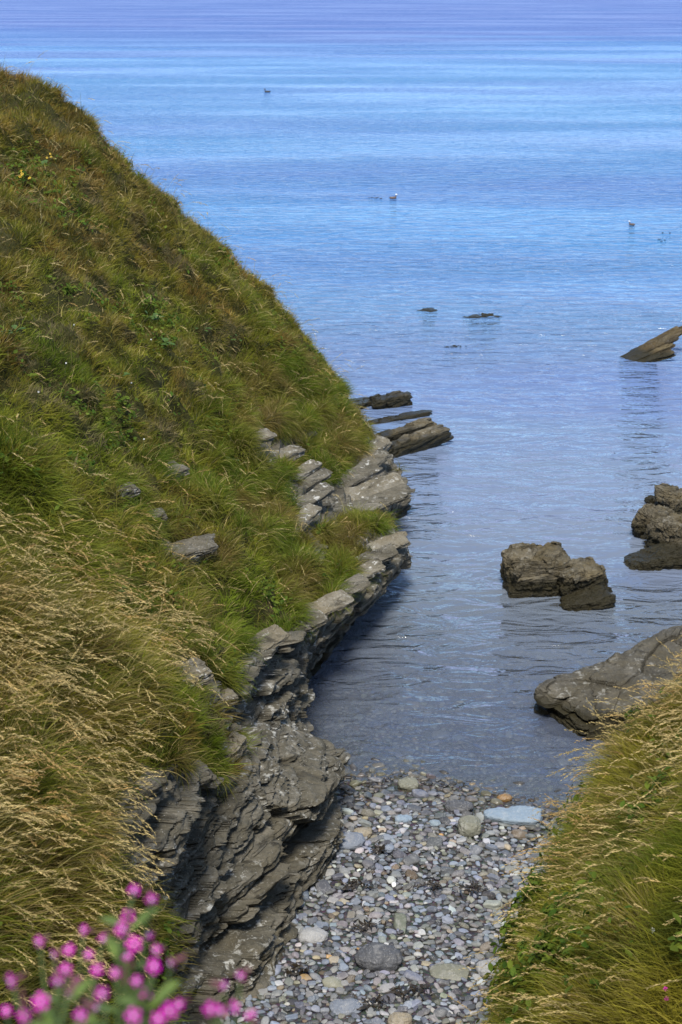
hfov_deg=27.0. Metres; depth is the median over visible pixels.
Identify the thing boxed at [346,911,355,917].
pebble
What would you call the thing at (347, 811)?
pebble
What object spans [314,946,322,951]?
pebble
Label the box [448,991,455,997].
pebble
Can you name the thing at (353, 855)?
pebble
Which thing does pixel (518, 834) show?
pebble
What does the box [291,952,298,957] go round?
pebble
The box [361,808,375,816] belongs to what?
pebble
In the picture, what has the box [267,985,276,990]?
pebble
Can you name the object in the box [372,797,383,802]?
pebble
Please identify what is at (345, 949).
pebble
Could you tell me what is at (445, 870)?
pebble
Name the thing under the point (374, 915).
pebble
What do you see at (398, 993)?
seaweed
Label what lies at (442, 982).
pebble
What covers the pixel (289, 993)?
pebble
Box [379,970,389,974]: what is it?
pebble
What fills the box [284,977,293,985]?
pebble
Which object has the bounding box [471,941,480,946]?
pebble
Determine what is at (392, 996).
pebble
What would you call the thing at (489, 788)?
pebble
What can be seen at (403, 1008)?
pebble
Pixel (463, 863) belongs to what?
pebble
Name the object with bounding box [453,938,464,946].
pebble
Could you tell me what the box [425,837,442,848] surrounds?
pebble
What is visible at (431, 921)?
pebble
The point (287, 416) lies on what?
hanging grass
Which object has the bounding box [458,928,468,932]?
pebble
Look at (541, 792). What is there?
pebble
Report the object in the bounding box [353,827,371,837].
cobble
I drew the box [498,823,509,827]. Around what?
pebble
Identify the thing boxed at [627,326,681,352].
tilted rock
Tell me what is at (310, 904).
pebble
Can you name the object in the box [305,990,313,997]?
pebble
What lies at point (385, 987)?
pebble
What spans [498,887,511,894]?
pebble
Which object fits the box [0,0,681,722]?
sea
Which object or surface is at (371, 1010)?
pebble
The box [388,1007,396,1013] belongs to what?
pebble
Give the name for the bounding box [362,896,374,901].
pebble
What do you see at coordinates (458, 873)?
pebble
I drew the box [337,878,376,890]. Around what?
seaweed
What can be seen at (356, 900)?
pebble
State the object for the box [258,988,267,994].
pebble
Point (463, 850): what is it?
pebble
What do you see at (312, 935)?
cobble
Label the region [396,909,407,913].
pebble
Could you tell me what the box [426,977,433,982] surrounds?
pebble
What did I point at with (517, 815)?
slab stone
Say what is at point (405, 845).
pebble
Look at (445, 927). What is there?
pebble
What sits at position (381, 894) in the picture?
pebble
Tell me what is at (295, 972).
seaweed
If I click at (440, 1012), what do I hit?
pebble
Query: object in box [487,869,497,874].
pebble
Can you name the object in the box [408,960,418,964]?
pebble
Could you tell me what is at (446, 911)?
pebble
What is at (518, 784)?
pebble
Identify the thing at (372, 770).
pebble
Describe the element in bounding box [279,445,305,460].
rock ledge
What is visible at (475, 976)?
pebble
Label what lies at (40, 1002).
campion plant
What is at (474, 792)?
pebble
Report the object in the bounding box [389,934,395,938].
pebble
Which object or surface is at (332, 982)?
pebble
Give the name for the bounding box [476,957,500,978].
cobble
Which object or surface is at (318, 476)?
rock ledge
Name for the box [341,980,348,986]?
pebble
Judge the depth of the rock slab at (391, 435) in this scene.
32.42 m
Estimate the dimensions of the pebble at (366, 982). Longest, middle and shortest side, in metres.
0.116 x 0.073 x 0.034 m
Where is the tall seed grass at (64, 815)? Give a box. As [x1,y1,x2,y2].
[0,414,243,1015]
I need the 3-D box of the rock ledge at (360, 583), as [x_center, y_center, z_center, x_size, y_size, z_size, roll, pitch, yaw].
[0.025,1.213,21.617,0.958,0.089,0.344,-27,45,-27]
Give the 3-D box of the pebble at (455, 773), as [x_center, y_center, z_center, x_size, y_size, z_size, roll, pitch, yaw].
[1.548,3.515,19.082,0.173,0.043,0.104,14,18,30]
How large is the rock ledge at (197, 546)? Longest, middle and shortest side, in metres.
0.944 x 0.424 x 0.112 m
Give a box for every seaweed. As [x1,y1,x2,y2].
[284,961,324,975]
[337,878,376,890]
[342,917,388,932]
[356,994,392,1009]
[370,843,397,853]
[385,980,434,1001]
[415,879,443,894]
[452,881,491,896]
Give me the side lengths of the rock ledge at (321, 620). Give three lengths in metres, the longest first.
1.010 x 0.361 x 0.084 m
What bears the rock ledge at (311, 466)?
on the cliff
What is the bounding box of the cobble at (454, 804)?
[444,799,472,812]
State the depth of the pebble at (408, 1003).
13.93 m
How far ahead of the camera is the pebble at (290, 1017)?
13.75 m
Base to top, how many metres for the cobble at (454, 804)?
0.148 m
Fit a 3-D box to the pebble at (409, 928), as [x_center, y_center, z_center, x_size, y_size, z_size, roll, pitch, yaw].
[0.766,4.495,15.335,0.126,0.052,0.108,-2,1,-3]
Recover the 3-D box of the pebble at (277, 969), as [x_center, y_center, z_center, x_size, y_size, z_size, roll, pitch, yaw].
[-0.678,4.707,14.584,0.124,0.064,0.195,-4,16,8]
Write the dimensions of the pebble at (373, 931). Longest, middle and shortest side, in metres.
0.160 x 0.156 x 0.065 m
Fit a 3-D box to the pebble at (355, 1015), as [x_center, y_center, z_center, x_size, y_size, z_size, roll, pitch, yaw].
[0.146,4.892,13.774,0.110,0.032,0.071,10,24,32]
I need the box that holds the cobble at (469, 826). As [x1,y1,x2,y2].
[457,815,481,837]
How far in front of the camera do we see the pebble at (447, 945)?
15.01 m
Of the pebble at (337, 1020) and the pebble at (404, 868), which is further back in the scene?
the pebble at (404, 868)
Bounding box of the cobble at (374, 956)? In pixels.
[354,942,402,971]
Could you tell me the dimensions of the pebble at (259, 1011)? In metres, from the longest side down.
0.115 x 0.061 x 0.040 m
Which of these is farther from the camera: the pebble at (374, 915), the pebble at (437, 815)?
the pebble at (437, 815)
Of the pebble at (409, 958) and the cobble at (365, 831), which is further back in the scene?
the cobble at (365, 831)
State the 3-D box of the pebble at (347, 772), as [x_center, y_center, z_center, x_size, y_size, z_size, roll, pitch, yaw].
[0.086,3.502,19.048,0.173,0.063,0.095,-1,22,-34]
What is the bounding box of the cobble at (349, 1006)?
[329,998,362,1014]
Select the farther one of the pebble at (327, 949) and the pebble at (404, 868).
the pebble at (404, 868)
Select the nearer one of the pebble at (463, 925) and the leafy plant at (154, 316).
the pebble at (463, 925)
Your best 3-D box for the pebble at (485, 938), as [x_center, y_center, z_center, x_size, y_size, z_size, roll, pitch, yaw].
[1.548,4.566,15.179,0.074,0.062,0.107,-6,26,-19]
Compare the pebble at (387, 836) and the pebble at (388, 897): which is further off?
the pebble at (387, 836)
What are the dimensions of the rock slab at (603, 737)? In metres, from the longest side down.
2.142 x 1.052 x 0.555 m
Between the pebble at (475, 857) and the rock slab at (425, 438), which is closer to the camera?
the pebble at (475, 857)
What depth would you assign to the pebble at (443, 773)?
19.03 m
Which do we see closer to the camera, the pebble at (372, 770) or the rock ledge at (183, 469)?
the pebble at (372, 770)
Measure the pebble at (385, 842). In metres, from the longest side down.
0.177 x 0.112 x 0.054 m
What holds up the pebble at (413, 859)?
on the beach
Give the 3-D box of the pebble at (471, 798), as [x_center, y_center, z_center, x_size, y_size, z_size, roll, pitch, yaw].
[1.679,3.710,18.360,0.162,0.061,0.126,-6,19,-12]
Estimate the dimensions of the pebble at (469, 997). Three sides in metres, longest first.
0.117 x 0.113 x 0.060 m
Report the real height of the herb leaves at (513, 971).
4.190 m
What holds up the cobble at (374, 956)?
on the beach
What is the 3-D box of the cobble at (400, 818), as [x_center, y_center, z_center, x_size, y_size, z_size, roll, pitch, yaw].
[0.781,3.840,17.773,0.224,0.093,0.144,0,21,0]
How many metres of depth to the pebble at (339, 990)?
14.18 m
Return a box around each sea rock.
[500,541,572,598]
[557,556,612,595]
[559,585,615,611]
[623,539,681,570]
[631,503,674,539]
[643,511,681,547]
[644,495,655,503]
[654,483,681,513]
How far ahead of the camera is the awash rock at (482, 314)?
44.46 m
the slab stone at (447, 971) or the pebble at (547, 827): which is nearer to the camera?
the slab stone at (447, 971)
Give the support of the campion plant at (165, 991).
on the slope
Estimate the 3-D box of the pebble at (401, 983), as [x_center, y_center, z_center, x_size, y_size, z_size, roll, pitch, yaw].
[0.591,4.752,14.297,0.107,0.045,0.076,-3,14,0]
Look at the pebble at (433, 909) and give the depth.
15.68 m
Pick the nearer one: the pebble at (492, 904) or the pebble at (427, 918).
the pebble at (427, 918)
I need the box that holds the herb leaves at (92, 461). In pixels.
[0,87,387,1023]
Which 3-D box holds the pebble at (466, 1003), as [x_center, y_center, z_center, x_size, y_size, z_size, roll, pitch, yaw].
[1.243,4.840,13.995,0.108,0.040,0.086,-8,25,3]
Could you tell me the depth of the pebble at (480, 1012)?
13.86 m
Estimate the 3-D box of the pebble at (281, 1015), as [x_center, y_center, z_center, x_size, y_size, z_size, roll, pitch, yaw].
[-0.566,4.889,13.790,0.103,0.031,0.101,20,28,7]
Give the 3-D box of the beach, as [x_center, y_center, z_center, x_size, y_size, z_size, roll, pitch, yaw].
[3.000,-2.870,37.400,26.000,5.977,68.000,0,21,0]
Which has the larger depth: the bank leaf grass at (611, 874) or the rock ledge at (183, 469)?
the rock ledge at (183, 469)
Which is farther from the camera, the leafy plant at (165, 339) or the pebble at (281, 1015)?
the leafy plant at (165, 339)
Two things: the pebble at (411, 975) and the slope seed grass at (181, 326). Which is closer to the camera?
the pebble at (411, 975)
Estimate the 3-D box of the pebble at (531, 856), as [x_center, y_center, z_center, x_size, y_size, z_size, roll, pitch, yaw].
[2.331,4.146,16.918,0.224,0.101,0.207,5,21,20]
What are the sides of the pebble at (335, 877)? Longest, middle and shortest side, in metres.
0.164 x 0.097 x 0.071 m
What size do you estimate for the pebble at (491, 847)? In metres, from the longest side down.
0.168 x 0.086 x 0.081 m
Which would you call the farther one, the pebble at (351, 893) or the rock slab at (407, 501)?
the rock slab at (407, 501)
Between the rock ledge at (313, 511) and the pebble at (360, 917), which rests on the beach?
the pebble at (360, 917)
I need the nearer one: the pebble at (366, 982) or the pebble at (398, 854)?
the pebble at (366, 982)
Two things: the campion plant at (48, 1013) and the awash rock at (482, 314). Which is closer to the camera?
the campion plant at (48, 1013)
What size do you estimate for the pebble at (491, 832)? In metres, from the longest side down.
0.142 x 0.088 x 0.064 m
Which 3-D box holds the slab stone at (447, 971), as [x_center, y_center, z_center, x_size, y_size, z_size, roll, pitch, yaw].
[1.106,4.697,14.490,0.415,0.091,0.264,0,21,0]
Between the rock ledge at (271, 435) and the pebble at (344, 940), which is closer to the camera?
the pebble at (344, 940)
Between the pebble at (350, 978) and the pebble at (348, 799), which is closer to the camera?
the pebble at (350, 978)
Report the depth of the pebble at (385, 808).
18.02 m
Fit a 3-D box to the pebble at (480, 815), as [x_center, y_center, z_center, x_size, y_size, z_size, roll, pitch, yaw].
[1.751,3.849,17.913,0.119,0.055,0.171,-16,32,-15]
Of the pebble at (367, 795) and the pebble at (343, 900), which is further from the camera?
the pebble at (367, 795)
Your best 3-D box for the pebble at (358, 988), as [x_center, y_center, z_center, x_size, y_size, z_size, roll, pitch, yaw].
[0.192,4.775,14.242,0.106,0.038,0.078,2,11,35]
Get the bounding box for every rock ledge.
[114,482,140,499]
[118,763,161,804]
[147,508,167,521]
[165,460,189,480]
[167,533,217,560]
[181,657,213,687]
[192,760,216,786]
[220,688,237,705]
[221,731,247,766]
[252,624,290,652]
[254,428,276,444]
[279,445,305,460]
[292,503,321,533]
[293,459,321,482]
[294,482,333,508]
[297,468,332,490]
[298,609,327,631]
[303,589,353,615]
[334,573,370,595]
[337,460,382,488]
[344,472,406,501]
[351,484,411,511]
[354,544,398,566]
[356,558,385,578]
[357,449,392,465]
[358,437,390,461]
[367,531,410,549]
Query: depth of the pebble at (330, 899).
15.94 m
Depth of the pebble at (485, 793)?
18.53 m
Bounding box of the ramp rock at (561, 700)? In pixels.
[531,625,681,745]
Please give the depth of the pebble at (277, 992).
14.18 m
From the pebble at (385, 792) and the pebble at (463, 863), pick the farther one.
the pebble at (385, 792)
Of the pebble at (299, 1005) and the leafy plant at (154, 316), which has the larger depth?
the leafy plant at (154, 316)
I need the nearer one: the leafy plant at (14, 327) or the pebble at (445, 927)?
the pebble at (445, 927)
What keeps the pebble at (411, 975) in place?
on the beach
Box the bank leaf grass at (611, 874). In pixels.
[470,658,681,1023]
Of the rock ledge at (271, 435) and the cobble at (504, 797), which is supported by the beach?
the cobble at (504, 797)
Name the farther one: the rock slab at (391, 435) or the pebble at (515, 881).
the rock slab at (391, 435)
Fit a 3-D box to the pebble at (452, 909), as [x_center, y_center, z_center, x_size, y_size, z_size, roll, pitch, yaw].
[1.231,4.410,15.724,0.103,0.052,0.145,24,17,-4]
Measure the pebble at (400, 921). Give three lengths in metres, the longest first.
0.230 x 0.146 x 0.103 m
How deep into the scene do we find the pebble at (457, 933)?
15.23 m
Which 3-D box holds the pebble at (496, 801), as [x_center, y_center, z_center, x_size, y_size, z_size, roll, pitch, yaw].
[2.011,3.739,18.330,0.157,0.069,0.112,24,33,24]
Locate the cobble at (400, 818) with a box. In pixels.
[395,814,411,822]
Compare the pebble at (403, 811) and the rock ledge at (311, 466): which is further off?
the rock ledge at (311, 466)
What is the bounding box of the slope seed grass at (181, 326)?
[0,50,387,617]
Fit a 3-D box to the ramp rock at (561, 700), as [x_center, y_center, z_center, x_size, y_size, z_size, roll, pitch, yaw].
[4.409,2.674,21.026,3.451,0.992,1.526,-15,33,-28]
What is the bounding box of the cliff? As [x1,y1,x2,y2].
[102,397,408,1023]
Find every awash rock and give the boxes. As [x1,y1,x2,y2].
[417,307,437,311]
[463,313,502,317]
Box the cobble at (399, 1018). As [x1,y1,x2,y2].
[387,1012,412,1023]
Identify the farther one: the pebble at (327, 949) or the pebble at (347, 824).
the pebble at (347, 824)
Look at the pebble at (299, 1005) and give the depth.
13.97 m
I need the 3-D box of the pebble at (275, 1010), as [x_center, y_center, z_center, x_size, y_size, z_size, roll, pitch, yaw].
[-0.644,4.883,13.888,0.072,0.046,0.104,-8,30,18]
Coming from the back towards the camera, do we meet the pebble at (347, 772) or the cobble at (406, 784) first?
the pebble at (347, 772)
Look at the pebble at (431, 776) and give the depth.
18.91 m
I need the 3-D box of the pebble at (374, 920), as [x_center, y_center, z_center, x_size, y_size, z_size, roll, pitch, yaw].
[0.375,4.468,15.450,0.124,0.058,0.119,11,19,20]
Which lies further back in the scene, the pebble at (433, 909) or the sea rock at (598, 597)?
the sea rock at (598, 597)
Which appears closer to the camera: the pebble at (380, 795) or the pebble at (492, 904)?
the pebble at (492, 904)
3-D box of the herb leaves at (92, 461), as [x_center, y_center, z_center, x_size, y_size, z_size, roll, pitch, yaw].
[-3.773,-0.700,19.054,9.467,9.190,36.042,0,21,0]
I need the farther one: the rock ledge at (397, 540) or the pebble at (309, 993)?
the rock ledge at (397, 540)
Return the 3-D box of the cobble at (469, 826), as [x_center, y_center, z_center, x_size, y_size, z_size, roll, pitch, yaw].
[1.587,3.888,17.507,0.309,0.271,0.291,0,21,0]
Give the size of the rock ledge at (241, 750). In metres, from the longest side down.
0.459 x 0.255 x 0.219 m
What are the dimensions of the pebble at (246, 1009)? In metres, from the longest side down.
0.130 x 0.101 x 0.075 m
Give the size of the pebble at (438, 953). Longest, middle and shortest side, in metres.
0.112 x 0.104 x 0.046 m
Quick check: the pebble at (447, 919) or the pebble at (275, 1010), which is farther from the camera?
the pebble at (447, 919)
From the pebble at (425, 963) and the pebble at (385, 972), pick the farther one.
the pebble at (425, 963)
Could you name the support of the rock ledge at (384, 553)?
on the hill
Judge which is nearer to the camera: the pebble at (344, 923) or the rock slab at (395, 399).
the pebble at (344, 923)
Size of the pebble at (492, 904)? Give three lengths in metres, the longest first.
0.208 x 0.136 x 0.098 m
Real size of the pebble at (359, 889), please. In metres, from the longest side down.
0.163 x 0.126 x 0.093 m
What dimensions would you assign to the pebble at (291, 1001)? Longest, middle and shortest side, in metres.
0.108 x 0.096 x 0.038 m
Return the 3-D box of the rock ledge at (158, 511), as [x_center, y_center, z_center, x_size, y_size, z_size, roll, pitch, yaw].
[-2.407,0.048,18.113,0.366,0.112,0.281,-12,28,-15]
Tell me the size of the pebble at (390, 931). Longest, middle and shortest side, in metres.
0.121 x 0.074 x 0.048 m
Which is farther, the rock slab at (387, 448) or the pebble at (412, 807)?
the rock slab at (387, 448)
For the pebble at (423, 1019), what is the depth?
13.66 m
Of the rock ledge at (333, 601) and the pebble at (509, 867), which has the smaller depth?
the pebble at (509, 867)
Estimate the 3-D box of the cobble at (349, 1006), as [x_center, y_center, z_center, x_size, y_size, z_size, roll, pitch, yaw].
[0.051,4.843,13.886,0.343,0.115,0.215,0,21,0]
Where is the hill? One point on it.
(80, 301)
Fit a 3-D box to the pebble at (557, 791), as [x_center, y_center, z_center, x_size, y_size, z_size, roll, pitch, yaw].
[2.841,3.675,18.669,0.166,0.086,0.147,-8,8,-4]
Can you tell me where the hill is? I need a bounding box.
[0,77,400,1023]
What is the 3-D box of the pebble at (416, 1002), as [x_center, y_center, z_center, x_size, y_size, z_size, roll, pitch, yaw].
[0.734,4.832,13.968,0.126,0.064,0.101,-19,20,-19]
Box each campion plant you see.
[1,968,98,1023]
[32,924,108,1023]
[92,884,159,1023]
[95,986,178,1023]
[109,944,189,1023]
[202,967,257,1023]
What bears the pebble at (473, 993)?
on the beach
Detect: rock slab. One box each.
[350,397,370,408]
[368,390,412,409]
[368,410,432,423]
[373,434,391,451]
[377,417,436,441]
[388,424,453,457]
[395,486,415,515]
[395,504,411,519]
[401,552,412,568]
[570,676,679,751]
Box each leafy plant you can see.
[1,325,25,333]
[145,311,164,319]
[155,338,174,344]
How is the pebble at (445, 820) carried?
on the beach
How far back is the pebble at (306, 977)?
14.46 m
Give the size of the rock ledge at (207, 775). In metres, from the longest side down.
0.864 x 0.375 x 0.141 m
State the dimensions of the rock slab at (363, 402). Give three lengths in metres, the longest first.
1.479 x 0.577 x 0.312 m
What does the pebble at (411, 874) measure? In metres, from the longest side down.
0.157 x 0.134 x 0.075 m
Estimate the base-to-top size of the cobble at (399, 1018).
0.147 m
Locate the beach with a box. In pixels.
[230,640,604,1023]
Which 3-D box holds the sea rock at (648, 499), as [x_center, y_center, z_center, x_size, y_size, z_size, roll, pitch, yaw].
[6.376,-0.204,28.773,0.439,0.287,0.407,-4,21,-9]
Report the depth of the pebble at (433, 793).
18.42 m
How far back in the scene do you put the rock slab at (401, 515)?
27.95 m
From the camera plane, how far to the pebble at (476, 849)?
17.01 m
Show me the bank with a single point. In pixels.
(641, 980)
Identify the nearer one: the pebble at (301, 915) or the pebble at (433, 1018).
the pebble at (433, 1018)
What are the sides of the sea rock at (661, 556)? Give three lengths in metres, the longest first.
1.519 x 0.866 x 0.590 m
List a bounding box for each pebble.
[244,1007,256,1012]
[245,1000,252,1006]
[254,1010,265,1013]
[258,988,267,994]
[263,1002,270,1007]
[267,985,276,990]
[271,990,282,995]
[272,1007,278,1013]
[275,965,280,975]
[278,1012,286,1019]
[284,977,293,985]
[284,990,292,995]
[285,1013,297,1021]
[287,999,297,1004]
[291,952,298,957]
[294,1001,304,1008]
[296,926,303,931]
[298,913,307,918]
[299,974,311,980]
[300,1007,305,1014]
[301,979,306,985]
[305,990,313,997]
[306,903,317,907]
[307,917,317,924]
[309,973,321,980]
[314,921,328,927]
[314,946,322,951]
[316,880,331,893]
[322,976,342,988]
[323,947,333,952]
[325,869,334,876]
[327,896,338,902]
[328,956,338,963]
[330,966,338,972]
[331,873,344,880]
[333,1018,342,1023]
[335,987,344,993]
[336,921,347,926]
[336,972,348,979]
[338,898,349,903]
[338,963,348,970]
[339,867,350,873]
[339,937,349,942]
[340,947,351,951]
[341,785,352,789]
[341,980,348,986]
[342,796,354,803]
[342,808,353,814]
[343,995,354,999]
[344,770,352,775]
[344,822,354,828]
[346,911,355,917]
[346,975,354,982]
[347,891,354,896]
[347,970,358,975]
[349,780,361,786]
[350,897,360,905]
[351,853,361,857]
[351,1013,359,1018]
[352,914,371,924]
[354,802,365,805]
[354,864,362,868]
[354,986,364,990]
[355,847,363,853]
[355,882,362,891]
[355,974,361,980]
[359,819,371,826]
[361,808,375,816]
[361,980,370,984]
[362,859,374,868]
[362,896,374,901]
[363,792,371,798]
[363,924,378,933]
[363,1019,371,1023]
[365,1007,376,1015]
[366,890,378,898]
[367,777,383,782]
[367,836,379,843]
[368,912,382,918]
[369,767,376,774]
[371,1018,382,1023]
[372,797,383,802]
[372,919,380,924]
[373,793,383,797]
[373,907,383,911]
[374,810,382,815]
[377,932,386,937]
[378,889,387,892]
[378,892,384,897]
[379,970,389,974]
[379,983,395,992]
[380,789,391,795]
[380,805,391,811]
[380,840,390,844]
[380,993,395,1003]
[383,834,393,839]
[383,844,393,852]
[384,895,394,900]
[385,929,396,933]
[387,876,395,884]
[387,939,397,944]
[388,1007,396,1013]
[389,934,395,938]
[390,871,401,877]
[392,791,403,795]
[392,850,406,858]
[393,913,406,929]
[395,981,404,985]
[396,800,405,804]
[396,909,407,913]
[397,1006,407,1011]
[400,843,411,847]
[401,809,409,814]
[401,853,420,865]
[401,865,411,871]
[403,882,412,889]
[403,969,422,980]
[403,1000,411,1008]
[404,955,414,960]
[405,869,417,879]
[406,804,421,812]
[407,926,417,931]
[408,798,419,802]
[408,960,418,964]
[409,773,419,777]
[411,789,428,797]
[412,941,422,948]
[412,999,421,1007]
[416,1010,423,1016]
[420,1016,428,1023]
[421,810,432,814]
[421,924,429,928]
[421,961,430,965]
[423,915,430,920]
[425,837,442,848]
[426,773,435,779]
[426,906,437,912]
[426,919,435,925]
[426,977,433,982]
[427,791,437,796]
[428,833,437,836]
[429,819,440,826]
[429,955,437,960]
[429,1015,438,1022]
[430,866,440,872]
[430,890,441,894]
[433,1008,447,1017]
[434,813,445,818]
[434,999,442,1004]
[435,951,444,956]
[437,979,448,984]
[439,770,448,775]
[439,817,450,825]
[440,866,453,874]
[440,925,450,929]
[441,888,451,894]
[441,909,451,915]
[441,916,453,923]
[441,942,451,947]
[442,959,452,962]
[448,795,458,799]
[448,905,455,913]
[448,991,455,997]
[449,1004,458,1009]
[451,771,461,776]
[451,869,464,876]
[451,988,461,993]
[453,931,464,935]
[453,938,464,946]
[456,837,466,844]
[456,861,466,865]
[458,912,468,918]
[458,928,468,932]
[459,847,469,854]
[460,811,471,816]
[460,922,468,927]
[462,1001,472,1005]
[464,995,473,1000]
[465,796,477,801]
[466,790,476,794]
[470,845,481,854]
[470,854,480,860]
[470,990,481,996]
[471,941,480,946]
[472,974,481,979]
[474,953,484,959]
[475,812,483,820]
[475,1007,484,1014]
[479,941,492,951]
[481,790,491,795]
[481,891,495,899]
[483,900,502,909]
[483,935,489,941]
[484,786,494,790]
[485,830,494,835]
[485,844,497,850]
[486,873,499,881]
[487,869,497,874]
[490,798,502,804]
[492,909,502,914]
[492,938,502,946]
[495,842,505,848]
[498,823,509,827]
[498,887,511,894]
[504,865,516,872]
[510,781,526,788]
[511,829,526,839]
[512,879,522,883]
[514,852,525,859]
[524,825,536,829]
[525,833,535,839]
[527,855,545,863]
[537,790,548,794]
[545,824,557,829]
[551,788,562,794]
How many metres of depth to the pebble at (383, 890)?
16.08 m
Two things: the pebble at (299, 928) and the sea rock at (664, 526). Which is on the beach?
the pebble at (299, 928)
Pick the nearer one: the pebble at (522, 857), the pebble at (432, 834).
the pebble at (522, 857)
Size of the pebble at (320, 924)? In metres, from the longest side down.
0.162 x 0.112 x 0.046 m
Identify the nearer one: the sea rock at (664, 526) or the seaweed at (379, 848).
the seaweed at (379, 848)
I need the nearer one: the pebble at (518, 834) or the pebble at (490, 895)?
the pebble at (490, 895)
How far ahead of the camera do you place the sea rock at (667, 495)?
27.86 m
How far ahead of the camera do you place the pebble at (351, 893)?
16.04 m
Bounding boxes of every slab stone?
[429,963,469,980]
[483,805,542,826]
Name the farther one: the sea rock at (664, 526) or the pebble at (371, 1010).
the sea rock at (664, 526)
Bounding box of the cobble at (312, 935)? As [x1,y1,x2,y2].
[298,927,327,943]
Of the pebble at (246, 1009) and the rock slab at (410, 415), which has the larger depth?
the rock slab at (410, 415)
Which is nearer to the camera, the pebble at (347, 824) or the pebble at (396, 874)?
the pebble at (396, 874)
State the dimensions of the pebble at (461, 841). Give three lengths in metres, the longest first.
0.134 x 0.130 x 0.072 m
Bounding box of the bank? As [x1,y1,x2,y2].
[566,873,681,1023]
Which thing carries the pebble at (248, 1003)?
on the beach
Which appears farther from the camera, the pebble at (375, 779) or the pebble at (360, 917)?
the pebble at (375, 779)
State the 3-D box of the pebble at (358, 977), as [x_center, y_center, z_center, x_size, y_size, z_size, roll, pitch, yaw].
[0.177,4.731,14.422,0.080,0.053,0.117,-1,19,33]
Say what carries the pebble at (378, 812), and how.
on the beach
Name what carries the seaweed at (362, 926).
on the beach
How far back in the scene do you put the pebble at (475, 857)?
16.89 m
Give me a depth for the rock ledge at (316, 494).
23.88 m
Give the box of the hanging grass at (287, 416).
[81,274,415,1023]
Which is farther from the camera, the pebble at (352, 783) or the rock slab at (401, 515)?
the rock slab at (401, 515)
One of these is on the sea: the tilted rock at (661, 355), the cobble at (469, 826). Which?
the tilted rock at (661, 355)
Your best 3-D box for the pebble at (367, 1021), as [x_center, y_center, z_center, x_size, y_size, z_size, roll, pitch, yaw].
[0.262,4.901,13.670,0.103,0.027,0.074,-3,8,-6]
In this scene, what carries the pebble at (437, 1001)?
on the beach
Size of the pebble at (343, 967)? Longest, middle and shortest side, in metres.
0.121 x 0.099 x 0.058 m
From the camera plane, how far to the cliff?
15.34 m
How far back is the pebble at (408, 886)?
16.16 m
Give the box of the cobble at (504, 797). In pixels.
[497,793,511,801]
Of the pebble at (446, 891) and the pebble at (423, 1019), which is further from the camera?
the pebble at (446, 891)
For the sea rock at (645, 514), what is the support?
on the sea
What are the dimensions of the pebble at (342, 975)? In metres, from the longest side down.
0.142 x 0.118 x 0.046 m
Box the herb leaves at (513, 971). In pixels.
[476,686,681,1023]
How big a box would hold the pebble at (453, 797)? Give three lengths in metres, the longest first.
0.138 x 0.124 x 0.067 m
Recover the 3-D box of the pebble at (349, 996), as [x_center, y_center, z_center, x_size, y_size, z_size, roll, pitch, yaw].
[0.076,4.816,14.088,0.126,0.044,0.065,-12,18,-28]
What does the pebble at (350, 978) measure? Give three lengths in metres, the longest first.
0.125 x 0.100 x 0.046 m
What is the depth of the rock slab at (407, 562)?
24.36 m
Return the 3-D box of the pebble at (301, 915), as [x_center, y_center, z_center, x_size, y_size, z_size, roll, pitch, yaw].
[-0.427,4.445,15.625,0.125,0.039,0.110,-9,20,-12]
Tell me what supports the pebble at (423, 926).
on the beach
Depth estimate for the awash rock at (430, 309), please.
45.25 m
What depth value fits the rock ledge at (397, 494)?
26.07 m
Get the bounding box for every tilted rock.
[620,331,681,357]
[624,342,675,360]
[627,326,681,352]
[630,349,675,362]
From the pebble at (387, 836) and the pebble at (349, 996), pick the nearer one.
the pebble at (349, 996)
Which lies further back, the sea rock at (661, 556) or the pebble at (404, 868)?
the sea rock at (661, 556)
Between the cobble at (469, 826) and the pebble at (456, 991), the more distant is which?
the cobble at (469, 826)
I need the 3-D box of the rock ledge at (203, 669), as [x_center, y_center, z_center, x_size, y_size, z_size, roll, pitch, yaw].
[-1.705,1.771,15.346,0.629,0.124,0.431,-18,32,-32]
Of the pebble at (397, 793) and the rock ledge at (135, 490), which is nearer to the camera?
the rock ledge at (135, 490)
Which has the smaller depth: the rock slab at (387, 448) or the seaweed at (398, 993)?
the seaweed at (398, 993)
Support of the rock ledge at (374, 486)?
on the cliff
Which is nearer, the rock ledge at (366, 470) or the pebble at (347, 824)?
the pebble at (347, 824)
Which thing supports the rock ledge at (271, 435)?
on the cliff
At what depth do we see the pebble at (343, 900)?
15.91 m
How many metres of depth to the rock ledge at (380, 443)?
29.39 m
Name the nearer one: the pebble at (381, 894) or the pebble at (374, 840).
the pebble at (381, 894)
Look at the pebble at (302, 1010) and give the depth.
13.86 m
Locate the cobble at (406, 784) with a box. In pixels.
[397,777,419,791]
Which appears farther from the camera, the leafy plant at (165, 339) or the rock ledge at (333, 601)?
the leafy plant at (165, 339)

